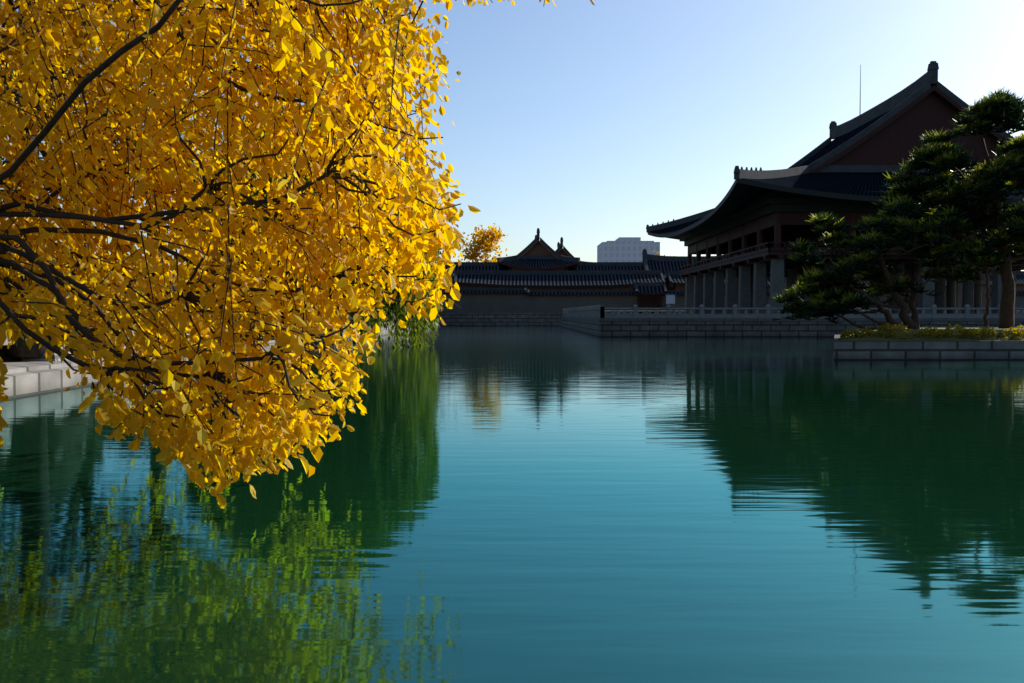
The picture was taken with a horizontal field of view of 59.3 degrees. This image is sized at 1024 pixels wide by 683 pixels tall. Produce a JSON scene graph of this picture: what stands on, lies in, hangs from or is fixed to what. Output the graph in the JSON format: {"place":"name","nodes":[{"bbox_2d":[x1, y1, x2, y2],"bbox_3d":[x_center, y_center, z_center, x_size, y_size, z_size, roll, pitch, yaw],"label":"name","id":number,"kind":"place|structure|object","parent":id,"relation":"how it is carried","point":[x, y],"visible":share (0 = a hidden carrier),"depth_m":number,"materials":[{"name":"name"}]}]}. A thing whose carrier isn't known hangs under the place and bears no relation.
{"place":"outdoors","nodes":[
{"label":"outdoors","id":0,"kind":"place"},
{"bbox_2d":[0,15,195,246],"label":"tree","id":1,"kind":"object","parent":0,"point":[141,84],"depth_m":48.64,"materials":[{"name":"plant"}]},
{"bbox_2d":[0,0,247,356],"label":"tree","id":2,"kind":"object","parent":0,"point":[23,350],"depth_m":20.74,"materials":[{"name":"yellow plant"}]},
{"bbox_2d":[0,1,276,262],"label":"tree","id":3,"kind":"object","parent":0,"point":[224,138],"depth_m":33.66,"materials":[{"name":"yellow plant"}]},
{"bbox_2d":[5,242,393,339],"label":"bank undergrowth","id":4,"kind":"object","parent":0,"point":[109,310],"depth_m":30.06,"materials":[{"name":"green plant"}]},
{"bbox_2d":[0,320,406,361],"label":"bank grass","id":5,"kind":"structure","parent":0,"point":[5,351],"depth_m":21.51,"materials":[{"name":"green plant"}]},
{"bbox_2d":[2,323,440,398],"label":"pond bank walls","id":6,"kind":"structure","parent":0,"point":[21,384],"depth_m":18.45,"materials":[{"name":"grey stone"}]},
{"bbox_2d":[0,326,1023,682],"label":"pond water","id":7,"kind":"structure","parent":0,"point":[510,504],"depth_m":6.68,"materials":[{"name":"teal liquid"}]},
{"bbox_2d":[834,335,1023,359],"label":"retaining wall","id":8,"kind":"structure","parent":7,"relation":"in","point":[928,350],"depth_m":31.32,"materials":[{"name":"stone"}]},
{"bbox_2d":[839,328,1023,340],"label":"grass","id":9,"kind":"structure","parent":8,"relation":"on","point":[916,338],"depth_m":31.97,"materials":[{"name":"green plant"}]},
{"bbox_2d":[769,237,899,329],"bbox_3d":[12.243,-2.057,34.140,5.353,3.773,3.953,0,2,0],"label":"pine","id":10,"kind":"object","parent":9,"relation":"on","point":[844,302],"depth_m":33.58,"materials":[{"name":"green plant"}]},
{"bbox_2d":[805,195,959,328],"bbox_3d":[14.005,-2.969,35.141,5.747,5.498,4.521,0,2,0],"label":"pine","id":11,"kind":"object","parent":9,"relation":"on","point":[901,227],"depth_m":34.48,"materials":[{"name":"green plant"}]},
{"bbox_2d":[865,205,994,328],"bbox_3d":[16.006,-2.791,35.260,4.514,5.092,3.776,0,2,0],"label":"pine","id":12,"kind":"object","parent":9,"relation":"on","point":[956,225],"depth_m":34.74,"materials":[{"name":"green plant"}]},
{"bbox_2d":[839,322,1023,339],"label":"island shrubs","id":13,"kind":"object","parent":9,"relation":"on","point":[933,332],"visible":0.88,"depth_m":32.15,"materials":[{"name":"green plant"}]},
{"bbox_2d":[867,85,1023,327],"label":"tall pine","id":14,"kind":"object","parent":9,"relation":"on","point":[974,194],"depth_m":36.13,"materials":[{"name":"green plant"}]},
{"bbox_2d":[944,238,1008,328],"bbox_3d":[18.296,-2.247,35.646,2.801,3.956,2.301,0,2,0],"label":"slim pine","id":15,"kind":"object","parent":9,"relation":"on","point":[975,249],"depth_m":35.29,"materials":[{"name":"green plant"}]},
{"bbox_2d":[0,0,1023,270],"label":"sky","id":16,"kind":"structure","parent":0,"point":[583,123],"materials":[{"name":"blue"}]},
{"bbox_2d":[453,270,665,289],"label":"roof","id":17,"kind":"structure","parent":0,"point":[586,280],"depth_m":124.42,"materials":[{"name":"tile"}]},
{"bbox_2d":[556,237,585,261],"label":"roof","id":18,"kind":"structure","parent":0,"point":[562,250],"depth_m":148.30,"materials":[{"name":"tile"}]},
{"bbox_2d":[561,316,1023,336],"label":"pavilion terrace","id":19,"kind":"structure","parent":0,"point":[693,327],"depth_m":62.60,"materials":[{"name":"stone"}]},
{"bbox_2d":[666,294,674,313],"bbox_3d":[11.200,-2.514,63.603,0.640,1.700,0.220,0,2,0],"label":"sign","id":20,"kind":"object","parent":19,"relation":"on","point":[670,298],"visible":0.75,"depth_m":63.50,"materials":[{"name":"white"}]},
{"bbox_2d":[562,304,1023,317],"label":"terrace balustrade","id":21,"kind":"object","parent":19,"relation":"on","point":[595,311],"visible":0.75,"depth_m":62.70,"materials":[{"name":"stone"}]},
{"bbox_2d":[679,191,1023,313],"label":"pavilion","id":22,"kind":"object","parent":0,"point":[757,235],"visible":0.49,"depth_m":78.18,"materials":[{"name":"brown wood"}]},
{"bbox_2d":[646,61,1023,239],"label":"pavilion roof","id":23,"kind":"structure","parent":22,"relation":"on","point":[856,157],"depth_m":74.27,"materials":[{"name":"grey tile"}]},
{"bbox_2d":[860,65,860,113],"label":"ridge lightning rod","id":24,"kind":"object","parent":23,"relation":"attached to","point":[860,89],"visible":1,"depth_m":89.25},
{"label":"ground","id":25,"kind":"structure","parent":0,"visible":0},
{"bbox_2d":[1,325,391,373],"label":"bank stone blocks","id":26,"kind":"structure","parent":25,"relation":"on","point":[25,364],"depth_m":20.39,"materials":[{"name":"stone"}]},
{"bbox_2d":[7,248,394,344],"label":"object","id":27,"kind":"object","parent":26,"relation":"on","point":[72,273],"depth_m":31.23,"materials":[{"name":"plant"}]},
{"bbox_2d":[0,0,594,508],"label":"yellow tree","id":28,"kind":"object","parent":25,"relation":"on","point":[274,436],"depth_m":6.53,"materials":[{"name":"yellow plant"}]},
{"bbox_2d":[183,103,439,348],"bbox_3d":[-10.179,-5.870,46.358,13.072,12.714,12.972,0,2,0],"label":"weeping willow","id":29,"kind":"object","parent":25,"relation":"on","point":[415,325],"depth_m":43.17,"materials":[{"name":"green plant"}]},
{"bbox_2d":[453,223,507,261],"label":"autumn tree","id":30,"kind":"object","parent":25,"relation":"on","point":[485,242],"depth_m":139.55,"materials":[{"name":"yellow plant"}]},
{"bbox_2d":[497,228,579,270],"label":"roof","id":31,"kind":"structure","parent":25,"relation":"on","point":[537,254],"depth_m":133.49,"materials":[{"name":"tile"}]},
{"bbox_2d":[436,262,641,287],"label":"tiled roof","id":32,"kind":"structure","parent":25,"relation":"on","point":[585,266],"depth_m":136.38,"materials":[{"name":"tile"}]},
{"bbox_2d":[597,237,659,261],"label":"distant office tower","id":33,"kind":"structure","parent":25,"relation":"on","point":[625,249],"depth_m":498.73,"materials":[{"name":"grey concrete"}]},
{"bbox_2d":[641,249,736,289],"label":"tiled roof","id":34,"kind":"structure","parent":25,"relation":"on","point":[665,264],"depth_m":133.26,"materials":[{"name":"tile"}]},
{"bbox_2d":[424,293,1023,325],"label":"palace wall","id":35,"kind":"structure","parent":25,"relation":"on","point":[500,309],"depth_m":120.03,"materials":[{"name":"stone"}]},
{"bbox_2d":[437,288,526,292],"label":"wall coping","id":36,"kind":"object","parent":35,"relation":"on","point":[492,290],"depth_m":120.07,"materials":[{"name":"tile"}]},
{"bbox_2d":[633,282,667,312],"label":"gate wall","id":37,"kind":"structure","parent":35,"relation":"attached to","point":[649,295],"depth_m":119.33,"materials":[{"name":"paint"}]},
{"bbox_2d":[527,290,1023,294],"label":"wall coping","id":38,"kind":"object","parent":35,"relation":"on","point":[602,292],"depth_m":120.05,"materials":[{"name":"tile"}]},
{"bbox_2d":[666,271,1023,289],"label":"perimeter wall","id":39,"kind":"structure","parent":25,"relation":"on","point":[676,280],"depth_m":126.02,"materials":[{"name":"paint"}]}
]}

